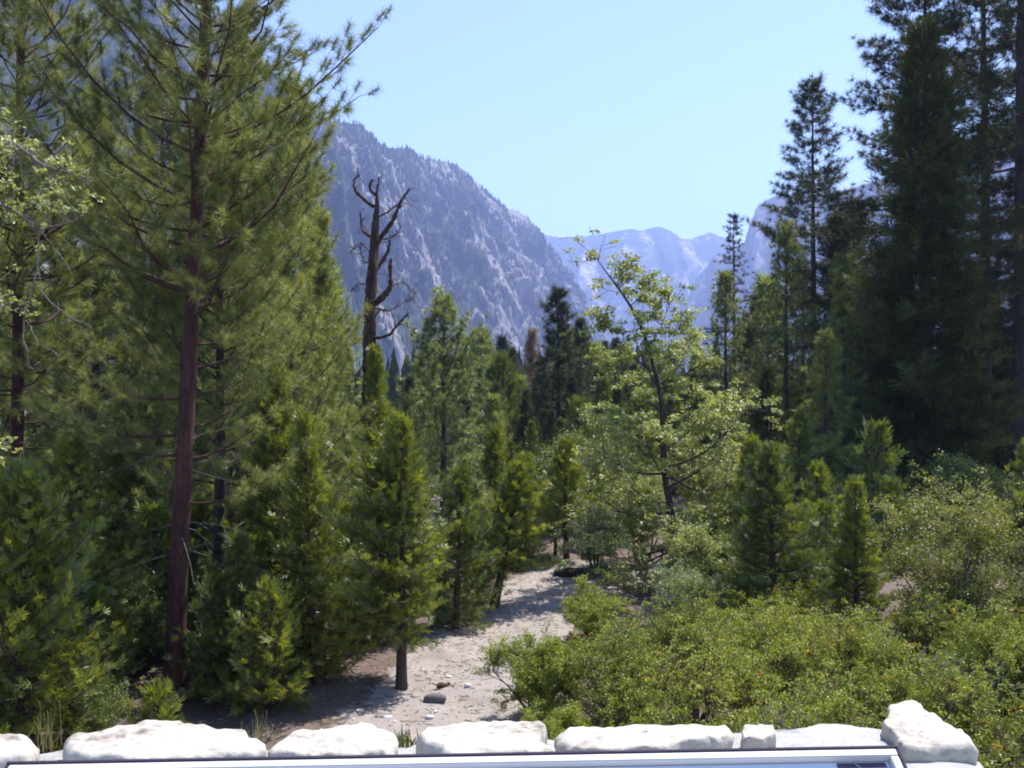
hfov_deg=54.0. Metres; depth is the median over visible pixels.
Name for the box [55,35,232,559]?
pine tree
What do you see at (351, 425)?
young cedar
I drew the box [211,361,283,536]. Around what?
cedar tree
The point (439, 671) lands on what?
needle litter
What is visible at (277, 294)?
pine tree
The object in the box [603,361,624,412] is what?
pine tree
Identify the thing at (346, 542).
forest bush
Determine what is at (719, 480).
shrub
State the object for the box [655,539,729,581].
forest bush
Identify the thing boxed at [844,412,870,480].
fir tree
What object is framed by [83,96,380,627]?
pine tree
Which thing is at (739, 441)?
young cedar
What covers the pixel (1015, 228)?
pine tree
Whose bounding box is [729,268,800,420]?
fir tree
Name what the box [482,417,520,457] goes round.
young cedar
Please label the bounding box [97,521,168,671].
cedar tree
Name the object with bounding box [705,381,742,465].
cedar tree
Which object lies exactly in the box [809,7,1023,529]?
cedar tree
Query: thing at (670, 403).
young cedar
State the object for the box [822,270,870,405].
pine tree
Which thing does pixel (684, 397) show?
pine tree
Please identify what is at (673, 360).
pine tree
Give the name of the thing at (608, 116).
sky
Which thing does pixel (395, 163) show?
slope forest
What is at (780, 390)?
young cedar
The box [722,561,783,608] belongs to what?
forest bush
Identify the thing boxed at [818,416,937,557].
young cedar
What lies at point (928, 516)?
shrub
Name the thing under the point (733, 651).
manzanita thicket
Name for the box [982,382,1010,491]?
pine tree
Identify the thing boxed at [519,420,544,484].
cedar tree
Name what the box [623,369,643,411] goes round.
pine tree
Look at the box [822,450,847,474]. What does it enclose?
young cedar
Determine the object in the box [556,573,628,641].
manzanita bush
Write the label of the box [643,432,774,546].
shrub
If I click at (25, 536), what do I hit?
cedar tree
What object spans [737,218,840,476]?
pine tree
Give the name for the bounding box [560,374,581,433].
pine tree
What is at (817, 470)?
cedar tree
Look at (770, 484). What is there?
cedar tree
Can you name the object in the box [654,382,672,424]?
pine tree
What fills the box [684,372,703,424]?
pine tree
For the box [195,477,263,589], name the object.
young cedar
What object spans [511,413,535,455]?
young cedar
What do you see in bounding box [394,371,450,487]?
young cedar
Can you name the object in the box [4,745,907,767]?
interpretive sign
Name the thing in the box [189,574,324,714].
cedar tree
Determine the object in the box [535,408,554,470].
pine tree
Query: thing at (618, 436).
forest bush
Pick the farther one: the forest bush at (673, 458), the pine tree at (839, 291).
the pine tree at (839, 291)
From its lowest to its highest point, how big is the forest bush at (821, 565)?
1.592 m
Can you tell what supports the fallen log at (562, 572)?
on the dirt path
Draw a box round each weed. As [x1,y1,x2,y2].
[28,701,64,749]
[241,712,280,745]
[392,723,416,746]
[724,721,746,733]
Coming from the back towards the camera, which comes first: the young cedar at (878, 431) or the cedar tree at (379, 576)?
the young cedar at (878, 431)
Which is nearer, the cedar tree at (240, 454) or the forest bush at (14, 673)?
the forest bush at (14, 673)
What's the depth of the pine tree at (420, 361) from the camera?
59.87 m
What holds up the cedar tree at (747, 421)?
on the ground
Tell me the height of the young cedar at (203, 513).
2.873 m
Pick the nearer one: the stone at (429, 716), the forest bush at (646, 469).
the stone at (429, 716)
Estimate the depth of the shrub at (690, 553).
20.19 m
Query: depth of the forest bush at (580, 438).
39.60 m
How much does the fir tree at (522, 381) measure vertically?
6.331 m
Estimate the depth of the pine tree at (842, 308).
39.86 m
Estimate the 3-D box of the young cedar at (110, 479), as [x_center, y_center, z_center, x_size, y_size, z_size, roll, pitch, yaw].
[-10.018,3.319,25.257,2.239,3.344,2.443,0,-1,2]
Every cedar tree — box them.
[0,425,32,585]
[0,452,126,749]
[2,427,159,705]
[31,379,208,584]
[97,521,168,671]
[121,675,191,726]
[185,525,300,690]
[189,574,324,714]
[195,363,348,654]
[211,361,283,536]
[260,405,395,682]
[313,404,461,689]
[320,342,424,544]
[333,496,367,642]
[339,449,418,647]
[407,462,514,630]
[439,355,477,433]
[447,421,523,559]
[450,535,506,610]
[462,452,560,608]
[474,364,519,442]
[493,440,518,488]
[514,449,557,558]
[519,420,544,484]
[534,435,609,559]
[540,469,582,554]
[575,458,617,533]
[589,368,625,436]
[687,423,721,496]
[700,439,892,628]
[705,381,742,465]
[713,431,801,585]
[738,408,764,446]
[744,364,796,475]
[773,403,831,539]
[794,456,871,544]
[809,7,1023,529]
[809,238,943,466]
[811,472,906,637]
[933,260,1011,469]
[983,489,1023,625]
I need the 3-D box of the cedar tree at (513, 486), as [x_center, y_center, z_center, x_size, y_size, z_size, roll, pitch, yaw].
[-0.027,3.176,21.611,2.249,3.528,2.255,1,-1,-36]
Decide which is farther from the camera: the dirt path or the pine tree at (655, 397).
the pine tree at (655, 397)
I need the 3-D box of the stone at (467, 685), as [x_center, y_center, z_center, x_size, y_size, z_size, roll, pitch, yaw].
[-0.670,4.568,15.203,0.108,0.082,0.085,0,-1,0]
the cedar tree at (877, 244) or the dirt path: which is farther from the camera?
the cedar tree at (877, 244)
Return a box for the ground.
[0,405,1023,767]
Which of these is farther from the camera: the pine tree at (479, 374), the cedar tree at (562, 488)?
the pine tree at (479, 374)
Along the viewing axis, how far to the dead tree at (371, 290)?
27.89 m
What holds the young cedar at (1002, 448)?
on the ground
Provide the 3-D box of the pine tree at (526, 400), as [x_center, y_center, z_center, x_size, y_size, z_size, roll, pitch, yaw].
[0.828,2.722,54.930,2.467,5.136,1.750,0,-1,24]
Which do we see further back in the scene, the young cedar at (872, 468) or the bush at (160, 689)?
the young cedar at (872, 468)
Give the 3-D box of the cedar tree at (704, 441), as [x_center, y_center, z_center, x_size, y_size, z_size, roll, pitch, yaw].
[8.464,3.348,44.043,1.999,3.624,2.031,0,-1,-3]
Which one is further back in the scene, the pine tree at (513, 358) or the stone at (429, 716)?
the pine tree at (513, 358)
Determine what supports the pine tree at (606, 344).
on the ground
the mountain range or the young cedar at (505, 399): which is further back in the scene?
the mountain range
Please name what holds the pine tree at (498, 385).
on the ground
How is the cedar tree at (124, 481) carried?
on the ground
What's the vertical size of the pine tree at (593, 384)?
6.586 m
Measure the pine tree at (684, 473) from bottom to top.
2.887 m
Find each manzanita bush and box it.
[468,614,603,719]
[514,695,610,742]
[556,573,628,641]
[916,583,1023,718]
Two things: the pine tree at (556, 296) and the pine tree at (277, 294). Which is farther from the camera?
the pine tree at (556, 296)
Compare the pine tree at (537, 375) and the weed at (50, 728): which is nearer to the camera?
the weed at (50, 728)
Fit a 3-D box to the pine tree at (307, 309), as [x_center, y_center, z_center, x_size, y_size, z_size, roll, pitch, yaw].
[-4.689,-1.017,21.608,3.706,11.866,3.780,0,-1,-29]
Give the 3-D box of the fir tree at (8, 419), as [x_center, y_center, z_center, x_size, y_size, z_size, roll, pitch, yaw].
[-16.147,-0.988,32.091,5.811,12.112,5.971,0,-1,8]
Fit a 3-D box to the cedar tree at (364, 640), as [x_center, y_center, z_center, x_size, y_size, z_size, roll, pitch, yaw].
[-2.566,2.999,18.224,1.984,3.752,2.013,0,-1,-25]
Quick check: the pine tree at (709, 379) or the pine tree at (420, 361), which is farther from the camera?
the pine tree at (709, 379)
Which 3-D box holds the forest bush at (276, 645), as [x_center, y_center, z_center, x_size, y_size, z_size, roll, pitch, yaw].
[-4.132,3.974,16.006,1.835,1.576,1.763,0,-1,-3]
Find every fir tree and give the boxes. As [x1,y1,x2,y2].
[0,176,89,495]
[130,192,284,527]
[280,252,363,498]
[402,339,448,425]
[446,381,482,476]
[466,325,501,411]
[473,392,517,481]
[512,372,540,444]
[549,328,587,432]
[574,338,604,428]
[612,343,644,409]
[644,354,674,410]
[686,344,714,414]
[697,212,762,434]
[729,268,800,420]
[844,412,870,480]
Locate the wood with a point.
(393, 392)
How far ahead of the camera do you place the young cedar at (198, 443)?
20.41 m
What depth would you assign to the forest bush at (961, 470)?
30.30 m
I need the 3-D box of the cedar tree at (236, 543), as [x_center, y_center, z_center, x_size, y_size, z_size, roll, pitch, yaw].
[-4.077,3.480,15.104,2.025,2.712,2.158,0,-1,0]
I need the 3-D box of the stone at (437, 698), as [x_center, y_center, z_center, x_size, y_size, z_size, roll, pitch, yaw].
[-1.125,4.595,14.663,0.340,0.162,0.172,0,-1,0]
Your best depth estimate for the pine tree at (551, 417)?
47.90 m
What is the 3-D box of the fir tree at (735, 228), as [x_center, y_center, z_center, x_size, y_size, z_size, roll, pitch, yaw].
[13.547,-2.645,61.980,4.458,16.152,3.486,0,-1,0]
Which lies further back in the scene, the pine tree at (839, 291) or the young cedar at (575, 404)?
the pine tree at (839, 291)
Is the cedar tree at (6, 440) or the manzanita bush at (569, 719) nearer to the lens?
the manzanita bush at (569, 719)
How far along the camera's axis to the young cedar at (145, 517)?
17.86 m
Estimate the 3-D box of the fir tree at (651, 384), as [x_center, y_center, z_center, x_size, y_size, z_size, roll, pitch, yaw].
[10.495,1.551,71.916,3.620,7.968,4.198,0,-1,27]
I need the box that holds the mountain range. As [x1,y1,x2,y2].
[545,227,742,372]
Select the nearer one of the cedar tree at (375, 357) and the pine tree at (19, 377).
the pine tree at (19, 377)
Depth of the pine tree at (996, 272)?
43.55 m
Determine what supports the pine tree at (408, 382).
on the ground
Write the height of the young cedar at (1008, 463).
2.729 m
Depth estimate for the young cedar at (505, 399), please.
57.65 m
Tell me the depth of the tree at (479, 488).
24.34 m
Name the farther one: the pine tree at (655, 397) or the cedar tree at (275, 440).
the pine tree at (655, 397)
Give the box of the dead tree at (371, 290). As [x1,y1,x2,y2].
[340,168,417,488]
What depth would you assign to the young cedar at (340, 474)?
27.20 m
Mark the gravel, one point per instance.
(435, 711)
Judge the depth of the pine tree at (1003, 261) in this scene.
46.26 m
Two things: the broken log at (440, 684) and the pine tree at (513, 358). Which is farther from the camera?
the pine tree at (513, 358)
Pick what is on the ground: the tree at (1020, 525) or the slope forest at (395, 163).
the tree at (1020, 525)
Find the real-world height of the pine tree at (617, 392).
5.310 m
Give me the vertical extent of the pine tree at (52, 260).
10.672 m
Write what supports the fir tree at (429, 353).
on the ground
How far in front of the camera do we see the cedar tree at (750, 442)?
22.34 m
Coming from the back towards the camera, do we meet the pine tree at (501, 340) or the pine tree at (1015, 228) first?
the pine tree at (501, 340)
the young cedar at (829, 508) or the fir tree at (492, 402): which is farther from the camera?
the fir tree at (492, 402)
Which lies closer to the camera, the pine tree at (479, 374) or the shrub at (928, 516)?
the shrub at (928, 516)
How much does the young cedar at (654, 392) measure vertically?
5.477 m
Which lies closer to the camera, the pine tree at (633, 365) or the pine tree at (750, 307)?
the pine tree at (633, 365)
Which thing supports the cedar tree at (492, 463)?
on the ground
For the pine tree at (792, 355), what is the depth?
59.95 m
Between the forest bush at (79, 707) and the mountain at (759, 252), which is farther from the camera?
the mountain at (759, 252)
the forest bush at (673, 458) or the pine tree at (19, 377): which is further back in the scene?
the forest bush at (673, 458)
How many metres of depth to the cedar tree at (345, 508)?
18.39 m
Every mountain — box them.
[0,0,610,402]
[664,143,1014,376]
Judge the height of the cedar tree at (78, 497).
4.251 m
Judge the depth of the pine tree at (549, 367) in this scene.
77.83 m
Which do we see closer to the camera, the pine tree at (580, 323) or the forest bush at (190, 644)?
the forest bush at (190, 644)
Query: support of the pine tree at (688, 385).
on the ground
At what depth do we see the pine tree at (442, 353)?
99.86 m
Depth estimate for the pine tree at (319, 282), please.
24.93 m
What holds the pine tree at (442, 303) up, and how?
on the ground
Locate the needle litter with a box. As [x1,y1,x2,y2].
[120,546,828,746]
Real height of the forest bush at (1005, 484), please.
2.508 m
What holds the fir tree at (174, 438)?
on the ground
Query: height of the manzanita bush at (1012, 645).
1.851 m
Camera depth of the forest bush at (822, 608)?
19.66 m
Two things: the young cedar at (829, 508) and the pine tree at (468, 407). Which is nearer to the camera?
the young cedar at (829, 508)
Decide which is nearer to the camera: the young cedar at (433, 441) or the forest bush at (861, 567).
the forest bush at (861, 567)
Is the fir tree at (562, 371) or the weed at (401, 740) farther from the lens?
the fir tree at (562, 371)
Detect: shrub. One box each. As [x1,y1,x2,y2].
[564,491,630,567]
[593,466,679,563]
[640,556,726,641]
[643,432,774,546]
[647,515,733,599]
[695,455,784,510]
[798,475,852,536]
[855,448,1023,646]
[897,497,938,551]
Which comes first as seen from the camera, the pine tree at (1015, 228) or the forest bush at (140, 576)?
the forest bush at (140, 576)
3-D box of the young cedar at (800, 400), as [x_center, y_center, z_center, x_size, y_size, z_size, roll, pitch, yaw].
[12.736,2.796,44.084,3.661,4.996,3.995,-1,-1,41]
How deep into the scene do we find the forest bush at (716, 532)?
23.89 m
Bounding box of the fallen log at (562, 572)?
[554,568,594,576]
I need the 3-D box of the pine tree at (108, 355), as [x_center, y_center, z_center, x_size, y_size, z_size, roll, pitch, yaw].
[-13.346,-1.412,33.928,4.738,13.020,5.785,-1,-1,43]
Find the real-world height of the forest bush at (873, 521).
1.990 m
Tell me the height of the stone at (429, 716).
0.066 m
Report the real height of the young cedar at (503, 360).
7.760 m
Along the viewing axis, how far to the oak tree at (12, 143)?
9.54 m
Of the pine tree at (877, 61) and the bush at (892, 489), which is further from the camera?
the pine tree at (877, 61)
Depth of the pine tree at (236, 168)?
14.89 m
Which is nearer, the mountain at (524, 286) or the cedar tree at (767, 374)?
the cedar tree at (767, 374)
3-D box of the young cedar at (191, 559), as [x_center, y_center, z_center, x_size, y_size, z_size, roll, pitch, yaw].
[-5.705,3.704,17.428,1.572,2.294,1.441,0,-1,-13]
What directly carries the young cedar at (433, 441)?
on the ground
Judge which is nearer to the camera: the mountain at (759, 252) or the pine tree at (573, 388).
the pine tree at (573, 388)
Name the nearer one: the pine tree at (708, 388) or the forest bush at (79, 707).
the forest bush at (79, 707)
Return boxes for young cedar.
[37,582,157,709]
[100,455,124,550]
[124,498,202,644]
[151,495,243,641]
[155,534,212,656]
[158,431,265,560]
[161,568,265,703]
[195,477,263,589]
[255,512,353,658]
[327,433,369,513]
[334,392,389,476]
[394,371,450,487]
[424,411,448,478]
[432,395,483,475]
[473,379,525,456]
[476,349,533,438]
[479,389,524,445]
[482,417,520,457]
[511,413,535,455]
[541,393,607,457]
[619,386,679,487]
[641,369,702,486]
[649,387,685,429]
[720,426,751,490]
[758,379,821,442]
[768,392,831,458]
[794,496,851,592]
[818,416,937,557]
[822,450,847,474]
[853,452,898,501]
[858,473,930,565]
[972,429,1005,476]
[983,438,1023,551]
[995,450,1018,479]
[997,410,1009,477]
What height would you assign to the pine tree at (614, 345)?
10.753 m
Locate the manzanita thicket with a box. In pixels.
[544,565,1023,767]
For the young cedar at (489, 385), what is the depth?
53.82 m
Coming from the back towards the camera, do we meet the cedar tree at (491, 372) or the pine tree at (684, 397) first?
the cedar tree at (491, 372)
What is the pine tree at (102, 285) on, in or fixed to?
on the ground
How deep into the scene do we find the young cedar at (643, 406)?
44.00 m
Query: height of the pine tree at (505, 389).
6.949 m
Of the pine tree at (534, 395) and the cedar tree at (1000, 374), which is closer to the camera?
the cedar tree at (1000, 374)
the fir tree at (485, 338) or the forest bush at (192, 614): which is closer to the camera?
the forest bush at (192, 614)
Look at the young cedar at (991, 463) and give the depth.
40.04 m
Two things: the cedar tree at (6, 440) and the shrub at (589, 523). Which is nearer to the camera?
the cedar tree at (6, 440)
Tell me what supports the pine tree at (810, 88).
on the ground
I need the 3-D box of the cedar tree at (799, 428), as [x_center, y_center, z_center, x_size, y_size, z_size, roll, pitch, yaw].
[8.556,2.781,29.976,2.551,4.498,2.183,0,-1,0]
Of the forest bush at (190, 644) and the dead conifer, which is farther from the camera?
the dead conifer
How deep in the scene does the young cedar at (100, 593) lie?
14.53 m
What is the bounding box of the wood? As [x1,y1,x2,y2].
[200,342,1004,434]
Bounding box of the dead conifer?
[519,327,541,416]
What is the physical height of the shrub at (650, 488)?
2.730 m
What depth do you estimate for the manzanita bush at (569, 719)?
12.38 m
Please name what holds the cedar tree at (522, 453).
on the ground
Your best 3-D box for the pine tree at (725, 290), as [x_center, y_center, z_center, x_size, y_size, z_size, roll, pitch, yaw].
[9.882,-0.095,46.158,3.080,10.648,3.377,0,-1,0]
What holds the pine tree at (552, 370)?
on the ground
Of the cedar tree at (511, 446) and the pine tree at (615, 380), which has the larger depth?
the pine tree at (615, 380)
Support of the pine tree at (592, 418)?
on the ground
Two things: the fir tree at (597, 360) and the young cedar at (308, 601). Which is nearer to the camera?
the young cedar at (308, 601)
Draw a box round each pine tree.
[0,0,161,569]
[0,0,395,704]
[0,84,179,544]
[0,94,105,498]
[0,209,120,531]
[29,165,175,493]
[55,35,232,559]
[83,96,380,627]
[128,8,336,495]
[205,67,385,533]
[252,229,285,360]
[285,200,364,522]
[394,374,431,464]
[395,284,494,526]
[406,355,437,415]
[430,383,449,463]
[431,341,451,382]
[437,360,453,405]
[447,383,487,495]
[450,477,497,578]
[468,367,484,438]
[484,381,514,461]
[493,335,520,381]
[501,365,527,424]
[507,346,521,373]
[511,388,545,459]
[526,281,587,446]
[528,382,552,443]
[530,367,560,443]
[532,357,560,428]
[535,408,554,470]
[537,408,561,464]
[547,345,563,410]
[555,314,596,430]
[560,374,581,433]
[577,395,597,437]
[587,366,608,420]
[601,340,623,396]
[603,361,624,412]
[605,337,623,409]
[607,385,629,443]
[622,363,645,404]
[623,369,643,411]
[638,338,652,388]
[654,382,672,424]
[660,344,679,404]
[667,391,695,430]
[675,444,695,499]
[681,372,698,406]
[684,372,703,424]
[692,357,719,440]
[696,268,757,457]
[700,381,711,407]
[728,316,764,440]
[730,298,773,428]
[735,70,868,434]
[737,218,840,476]
[763,0,1014,263]
[765,265,831,416]
[778,328,862,492]
[783,206,874,432]
[790,252,884,479]
[798,196,892,381]
[817,248,875,450]
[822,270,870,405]
[849,0,1016,461]
[867,0,1023,480]
[956,37,1014,343]
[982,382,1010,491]
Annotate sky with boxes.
[193,0,1016,242]
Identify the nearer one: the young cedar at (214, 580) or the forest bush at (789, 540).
the young cedar at (214, 580)
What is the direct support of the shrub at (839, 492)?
on the ground
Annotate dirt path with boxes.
[286,555,722,746]
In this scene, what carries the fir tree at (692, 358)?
on the ground
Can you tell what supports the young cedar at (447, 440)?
on the ground
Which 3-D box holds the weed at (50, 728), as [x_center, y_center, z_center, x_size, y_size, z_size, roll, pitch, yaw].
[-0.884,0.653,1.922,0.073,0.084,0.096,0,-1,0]
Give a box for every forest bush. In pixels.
[3,566,68,682]
[30,544,155,645]
[41,660,136,732]
[82,550,196,657]
[101,569,166,678]
[186,585,239,667]
[186,590,288,662]
[217,591,308,680]
[269,517,373,649]
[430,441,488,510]
[518,440,593,528]
[548,425,641,506]
[583,439,662,513]
[592,410,658,461]
[650,418,719,491]
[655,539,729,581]
[688,522,732,583]
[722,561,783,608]
[768,548,841,614]
[779,528,814,560]
[782,442,848,476]
[799,556,859,614]
[801,469,846,503]
[822,534,886,595]
[832,491,896,551]
[895,460,975,540]
[925,448,1022,541]
[970,464,1005,494]
[976,476,1021,536]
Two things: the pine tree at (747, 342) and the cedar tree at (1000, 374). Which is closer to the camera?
the cedar tree at (1000, 374)
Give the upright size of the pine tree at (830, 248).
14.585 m
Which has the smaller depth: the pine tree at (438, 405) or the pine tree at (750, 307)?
the pine tree at (438, 405)
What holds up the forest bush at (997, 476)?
on the ground
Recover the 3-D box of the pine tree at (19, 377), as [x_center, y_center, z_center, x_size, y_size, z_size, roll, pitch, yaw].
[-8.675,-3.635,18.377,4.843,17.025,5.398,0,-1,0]
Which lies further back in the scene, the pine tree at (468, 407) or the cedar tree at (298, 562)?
the pine tree at (468, 407)
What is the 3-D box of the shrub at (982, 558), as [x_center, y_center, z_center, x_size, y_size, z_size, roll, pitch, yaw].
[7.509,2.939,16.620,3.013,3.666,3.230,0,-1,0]
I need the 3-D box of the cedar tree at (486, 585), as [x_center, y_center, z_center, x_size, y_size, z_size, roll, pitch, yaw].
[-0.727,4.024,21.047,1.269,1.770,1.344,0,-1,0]
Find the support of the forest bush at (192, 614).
on the ground
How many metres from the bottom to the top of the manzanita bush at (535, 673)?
1.375 m
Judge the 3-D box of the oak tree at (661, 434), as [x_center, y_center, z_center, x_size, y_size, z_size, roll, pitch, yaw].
[3.510,1.138,24.007,5.282,9.550,5.362,-1,-1,36]
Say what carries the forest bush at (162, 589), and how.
on the ground
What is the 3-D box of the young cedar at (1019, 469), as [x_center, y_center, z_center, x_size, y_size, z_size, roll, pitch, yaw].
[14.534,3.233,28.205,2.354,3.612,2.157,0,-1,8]
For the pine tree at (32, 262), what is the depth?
24.30 m
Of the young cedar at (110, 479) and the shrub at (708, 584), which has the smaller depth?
the shrub at (708, 584)
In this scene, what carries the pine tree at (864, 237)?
on the ground
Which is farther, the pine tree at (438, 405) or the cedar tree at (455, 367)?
the cedar tree at (455, 367)
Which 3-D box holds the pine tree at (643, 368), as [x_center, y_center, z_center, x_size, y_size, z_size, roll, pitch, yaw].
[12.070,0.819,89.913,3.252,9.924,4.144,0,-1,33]
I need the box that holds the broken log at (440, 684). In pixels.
[436,682,450,688]
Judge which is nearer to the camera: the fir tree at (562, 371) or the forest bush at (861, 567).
the forest bush at (861, 567)
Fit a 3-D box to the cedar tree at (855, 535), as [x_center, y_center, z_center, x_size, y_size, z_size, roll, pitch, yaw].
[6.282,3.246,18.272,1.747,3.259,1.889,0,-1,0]
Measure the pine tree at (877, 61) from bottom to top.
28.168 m
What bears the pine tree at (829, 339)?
on the ground
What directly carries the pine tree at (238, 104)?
on the ground
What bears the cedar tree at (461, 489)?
on the ground
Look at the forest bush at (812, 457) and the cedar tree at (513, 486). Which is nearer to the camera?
the cedar tree at (513, 486)
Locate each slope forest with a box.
[0,0,611,386]
[667,164,1012,365]
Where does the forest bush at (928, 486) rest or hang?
on the ground
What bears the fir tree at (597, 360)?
on the ground
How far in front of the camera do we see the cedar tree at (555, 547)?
28.08 m
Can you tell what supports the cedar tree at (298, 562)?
on the ground
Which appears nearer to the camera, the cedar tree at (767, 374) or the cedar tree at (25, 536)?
the cedar tree at (25, 536)
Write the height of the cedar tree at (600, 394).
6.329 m
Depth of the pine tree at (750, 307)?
73.88 m
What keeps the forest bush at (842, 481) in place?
on the ground
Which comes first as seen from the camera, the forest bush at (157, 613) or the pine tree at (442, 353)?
the forest bush at (157, 613)
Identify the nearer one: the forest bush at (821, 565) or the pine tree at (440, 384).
the forest bush at (821, 565)
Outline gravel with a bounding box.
[319,565,625,730]
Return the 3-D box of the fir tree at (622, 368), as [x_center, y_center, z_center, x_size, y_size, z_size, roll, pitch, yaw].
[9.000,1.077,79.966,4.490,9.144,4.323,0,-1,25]
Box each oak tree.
[0,108,105,466]
[550,227,784,596]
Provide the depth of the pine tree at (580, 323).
69.79 m
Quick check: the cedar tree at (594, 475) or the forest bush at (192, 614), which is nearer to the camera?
the forest bush at (192, 614)
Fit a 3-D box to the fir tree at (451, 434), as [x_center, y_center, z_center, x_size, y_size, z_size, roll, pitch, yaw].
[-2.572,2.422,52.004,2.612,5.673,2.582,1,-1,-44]
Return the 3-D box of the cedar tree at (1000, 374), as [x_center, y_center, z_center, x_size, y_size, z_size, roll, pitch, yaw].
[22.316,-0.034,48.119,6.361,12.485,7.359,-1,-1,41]
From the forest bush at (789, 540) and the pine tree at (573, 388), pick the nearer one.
the forest bush at (789, 540)
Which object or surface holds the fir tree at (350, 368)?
on the ground
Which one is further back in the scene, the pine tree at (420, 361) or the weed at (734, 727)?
the pine tree at (420, 361)
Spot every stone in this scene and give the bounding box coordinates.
[423,693,445,703]
[425,715,433,718]
[464,683,470,687]
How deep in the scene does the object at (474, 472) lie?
39.30 m
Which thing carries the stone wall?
on the ground
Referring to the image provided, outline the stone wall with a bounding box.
[0,703,985,767]

